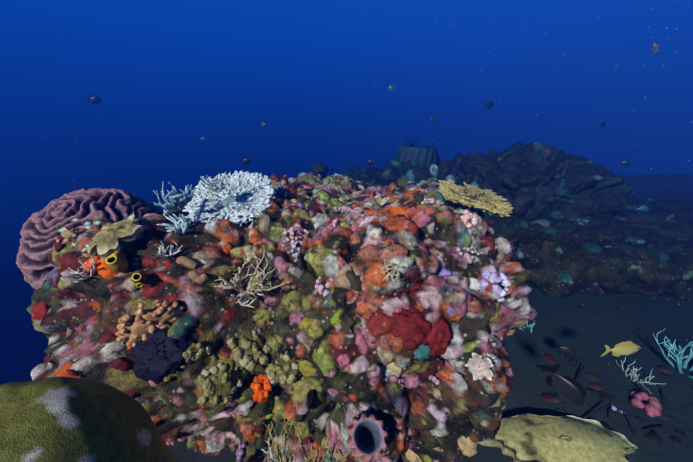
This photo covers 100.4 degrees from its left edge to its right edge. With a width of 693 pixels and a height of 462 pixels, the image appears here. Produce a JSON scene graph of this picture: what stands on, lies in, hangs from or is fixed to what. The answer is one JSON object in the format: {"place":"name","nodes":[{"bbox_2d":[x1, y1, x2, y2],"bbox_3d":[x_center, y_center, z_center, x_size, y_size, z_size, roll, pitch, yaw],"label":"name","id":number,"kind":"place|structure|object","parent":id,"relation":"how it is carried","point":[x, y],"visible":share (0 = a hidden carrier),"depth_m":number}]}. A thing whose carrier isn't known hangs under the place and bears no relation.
{"place":"outdoors","nodes":[
{"label":"outdoors","id":0,"kind":"place"},
{"bbox_2d":[0,0,692,384],"label":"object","id":1,"kind":"structure","parent":0,"point":[319,73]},
{"bbox_2d":[5,1,691,376],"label":"marine snow","id":2,"kind":"structure","parent":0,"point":[525,27],"depth_m":1.15},
{"bbox_2d":[58,43,658,406],"bbox_3d":[-0.273,-0.602,2.552,7.217,1.619,4.088,1,20,1],"label":"reef fish","id":3,"kind":"object","parent":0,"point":[570,390],"visible":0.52,"depth_m":0.91},
{"bbox_2d":[168,173,692,461],"bbox_3d":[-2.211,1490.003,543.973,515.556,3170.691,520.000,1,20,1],"label":"seabed","id":4,"kind":"structure","parent":0,"point":[591,328],"depth_m":1.46},
{"bbox_2d":[0,377,179,461],"bbox_3d":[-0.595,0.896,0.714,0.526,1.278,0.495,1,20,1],"label":"boulder coral","id":5,"kind":"object","parent":4,"relation":"on","point":[61,419],"visible":1,"depth_m":0.53},
{"bbox_2d":[26,172,537,461],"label":"reef boulder","id":6,"kind":"object","parent":4,"relation":"on","point":[347,344],"visible":0.77,"depth_m":0.91},
{"bbox_2d":[16,188,163,288],"bbox_3d":[-0.995,0.079,1.211,0.539,0.520,0.510,1,20,1],"label":"brain coral","id":7,"kind":"object","parent":6,"relation":"on","point":[39,232],"visible":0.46,"depth_m":1.03},
{"bbox_2d":[31,173,515,461],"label":"sponges","id":8,"kind":"object","parent":6,"relation":"attached to","point":[159,353],"visible":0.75,"depth_m":0.84},
{"bbox_2d":[61,170,512,307],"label":"acropora corals","id":9,"kind":"object","parent":6,"relation":"on","point":[234,197],"visible":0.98,"depth_m":1.17},
{"bbox_2d":[341,165,379,182],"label":"reef ridge","id":10,"kind":"structure","parent":4,"relation":"on","point":[357,173],"depth_m":4.44},
{"bbox_2d":[369,147,457,187],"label":"reef ridge","id":11,"kind":"structure","parent":4,"relation":"on","point":[389,173],"depth_m":3.35},
{"bbox_2d":[308,133,437,177],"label":"background sponges and corals","id":12,"kind":"object","parent":11,"relation":"on","point":[426,156],"visible":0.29,"depth_m":3.47},
{"bbox_2d":[261,320,692,461],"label":"seabed corals","id":13,"kind":"object","parent":4,"relation":"on","point":[652,407],"visible":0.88,"depth_m":1.21},
{"bbox_2d":[481,209,562,238],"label":"reef ridge","id":14,"kind":"structure","parent":4,"relation":"on","point":[505,227],"depth_m":2.34},
{"bbox_2d":[453,142,632,221],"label":"reef ridge","id":15,"kind":"structure","parent":4,"relation":"on","point":[521,178],"depth_m":2.49},
{"bbox_2d":[478,414,637,461],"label":"coral","id":16,"kind":"object","parent":4,"relation":"on","point":[535,438],"visible":1,"depth_m":1.05},
{"bbox_2d":[506,218,669,298],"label":"reef ridge","id":17,"kind":"structure","parent":4,"relation":"on","point":[565,258],"depth_m":1.98},
{"bbox_2d":[577,206,634,226],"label":"reef ridge","id":18,"kind":"structure","parent":4,"relation":"on","point":[608,218],"depth_m":2.46},
{"bbox_2d":[598,226,692,300],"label":"reef ridge","id":19,"kind":"structure","parent":4,"relation":"on","point":[677,266],"depth_m":1.89},
{"bbox_2d":[612,196,692,240],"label":"reef ridge","id":20,"kind":"structure","parent":4,"relation":"on","point":[661,215],"depth_m":2.45}
]}

